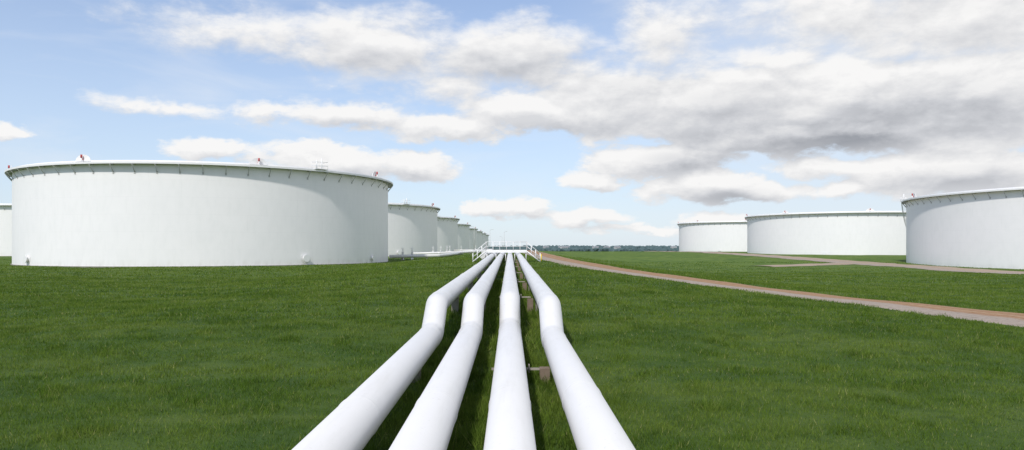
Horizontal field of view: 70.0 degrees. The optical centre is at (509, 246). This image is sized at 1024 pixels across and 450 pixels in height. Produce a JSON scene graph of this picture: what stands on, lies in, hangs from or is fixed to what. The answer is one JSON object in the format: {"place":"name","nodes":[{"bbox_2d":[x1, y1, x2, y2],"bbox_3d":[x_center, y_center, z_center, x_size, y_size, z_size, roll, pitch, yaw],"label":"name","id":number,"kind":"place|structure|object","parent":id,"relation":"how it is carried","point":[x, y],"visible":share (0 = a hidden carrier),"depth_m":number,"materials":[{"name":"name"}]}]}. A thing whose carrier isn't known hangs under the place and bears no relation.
{"place":"outdoors","nodes":[
{"label":"outdoors","id":0,"kind":"place"},
{"bbox_2d":[0,251,1023,449],"bbox_3d":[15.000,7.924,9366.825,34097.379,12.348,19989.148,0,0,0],"label":"grass ground","id":1,"kind":"structure","parent":0,"point":[645,257],"depth_m":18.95,"materials":[{"name":"green plant"}]},
{"bbox_2d":[0,204,11,255],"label":"storage tank","id":2,"kind":"object","parent":1,"relation":"on","point":[5,229],"visible":0.04,"depth_m":205.53,"materials":[{"name":"white metal"}]},
{"bbox_2d":[4,154,392,267],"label":"storage tank","id":3,"kind":"object","parent":1,"relation":"on","point":[82,211],"visible":0.94,"depth_m":104.12,"materials":[{"name":"white metal"}]},
{"bbox_2d":[388,198,439,255],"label":"storage tank","id":4,"kind":"object","parent":1,"relation":"on","point":[413,227],"visible":0.3,"depth_m":206.63,"materials":[{"name":"white metal"}]},
{"bbox_2d":[389,252,462,260],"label":"yard pipe","id":5,"kind":"object","parent":1,"relation":"on","point":[422,255],"visible":0.91,"depth_m":144.09,"materials":[{"name":"white metal"}]},
{"bbox_2d":[437,214,459,251],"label":"storage tank","id":6,"kind":"object","parent":1,"relation":"on","point":[447,231],"visible":0.2,"depth_m":298.59,"materials":[{"name":"white metal"}]},
{"bbox_2d":[413,250,490,259],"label":"yard pipe","id":7,"kind":"object","parent":1,"relation":"on","point":[483,256],"visible":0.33,"depth_m":187.67,"materials":[{"name":"white metal"}]},
{"bbox_2d":[458,223,470,249],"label":"storage tank","id":8,"kind":"object","parent":1,"relation":"on","point":[463,236],"visible":0.13,"depth_m":390.16,"materials":[{"name":"white metal"}]},
{"bbox_2d":[469,227,477,249],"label":"storage tank","id":9,"kind":"object","parent":1,"relation":"on","point":[472,237],"visible":0.08,"depth_m":480.58,"materials":[{"name":"white metal"}]},
{"bbox_2d":[454,249,492,250],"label":"yard pipe","id":10,"kind":"object","parent":1,"relation":"on","point":[473,249],"visible":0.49,"depth_m":296.96,"materials":[{"name":"white metal"}]},
{"bbox_2d":[477,230,482,248],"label":"storage tank","id":11,"kind":"object","parent":1,"relation":"on","point":[479,238],"visible":0.16,"depth_m":572.70,"materials":[{"name":"white metal"}]},
{"bbox_2d":[413,364,549,382],"bbox_3d":[-0.500,2.905,16.205,3.540,0.590,0.370,0,0,0],"label":"pipe support","id":12,"kind":"object","parent":1,"relation":"on","point":[543,371],"visible":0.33,"depth_m":16.09,"materials":[{"name":"brown concrete"}]},
{"bbox_2d":[483,253,535,449],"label":"pipeline","id":13,"kind":"object","parent":12,"relation":"on","point":[509,426],"visible":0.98,"depth_m":11.17,"materials":[{"name":"white paint"}]},
{"bbox_2d":[482,232,486,248],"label":"storage tank","id":14,"kind":"object","parent":1,"relation":"on","point":[483,238],"visible":0.13,"depth_m":662.35,"materials":[{"name":"white metal"}]},
{"bbox_2d":[363,278,609,449],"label":"tall grass","id":15,"kind":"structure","parent":1,"relation":"on","point":[486,381],"depth_m":14.99,"materials":[{"name":"green plant"}]},
{"bbox_2d":[451,296,538,312],"bbox_3d":[-0.492,2.273,27.805,3.491,0.904,0.370,0,0,0],"label":"pipe support","id":16,"kind":"object","parent":1,"relation":"on","point":[455,304],"visible":0.4,"depth_m":27.69,"materials":[{"name":"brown concrete"}]},
{"bbox_2d":[292,253,498,449],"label":"pipeline","id":17,"kind":"object","parent":16,"relation":"on","point":[354,420],"visible":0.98,"depth_m":11.43,"materials":[{"name":"white paint"}]},
{"bbox_2d":[515,253,635,449],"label":"pipeline","id":18,"kind":"object","parent":16,"relation":"on","point":[594,423],"visible":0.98,"depth_m":11.28,"materials":[{"name":"white paint"}]},
{"bbox_2d":[468,281,530,290],"bbox_3d":[-0.492,2.160,38.505,3.491,0.815,0.370,0,0,0],"label":"pipe support","id":19,"kind":"object","parent":1,"relation":"on","point":[524,285],"visible":0.34,"depth_m":38.39,"materials":[{"name":"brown concrete"}]},
{"bbox_2d":[477,272,525,278],"bbox_3d":[-0.492,2.045,49.505,3.491,0.724,0.370,0,0,0],"label":"pipe support","id":20,"kind":"object","parent":1,"relation":"on","point":[479,276],"visible":0.3,"depth_m":49.39,"materials":[{"name":"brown concrete"}]},
{"bbox_2d":[472,242,540,261],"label":"pipe crossover platform","id":21,"kind":"structure","parent":1,"relation":"on","point":[505,251],"depth_m":83.98,"materials":[{"name":"white metal"}]},
{"bbox_2d":[488,245,678,251],"bbox_3d":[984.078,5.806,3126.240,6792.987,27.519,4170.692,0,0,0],"label":"distant woodland","id":22,"kind":"object","parent":1,"relation":"on","point":[611,248],"visible":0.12,"depth_m":1589.08,"materials":[{"name":"green plant"}]},
{"bbox_2d":[677,219,746,251],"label":"storage tank","id":23,"kind":"object","parent":1,"relation":"on","point":[716,236],"visible":0.49,"depth_m":349.25,"materials":[{"name":"white metal"}]},
{"bbox_2d":[745,208,905,254],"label":"storage tank","id":24,"kind":"object","parent":1,"relation":"on","point":[869,231],"visible":0.65,"depth_m":237.94,"materials":[{"name":"white metal"}]},
{"bbox_2d":[900,186,1023,268],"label":"storage tank","id":25,"kind":"object","parent":1,"relation":"on","point":[983,228],"visible":0.95,"depth_m":139.51,"materials":[{"name":"white metal"}]},
{"bbox_2d":[0,0,1023,245],"label":"sky","id":26,"kind":"structure","parent":0,"point":[539,122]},
{"bbox_2d":[524,250,1023,326],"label":"gravel road","id":27,"kind":"structure","parent":0,"point":[1010,318],"depth_m":40.49,"materials":[{"name":"beige gravel"}]},
{"bbox_2d":[758,263,852,266],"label":"gravel spur road","id":28,"kind":"structure","parent":0,"point":[808,264],"depth_m":149.14,"materials":[{"name":"beige gravel"}]},
{"bbox_2d":[660,251,1023,273],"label":"gravel access road","id":29,"kind":"structure","parent":0,"point":[940,268],"depth_m":151.35,"materials":[{"name":"beige gravel"}]},
{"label":"pipe support","id":30,"kind":"object","parent":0,"visible":0},
{"bbox_2d":[389,253,504,449],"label":"pipeline","id":31,"kind":"object","parent":30,"relation":"on","point":[430,422],"visible":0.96,"depth_m":11.28,"materials":[{"name":"white paint"}]}
]}

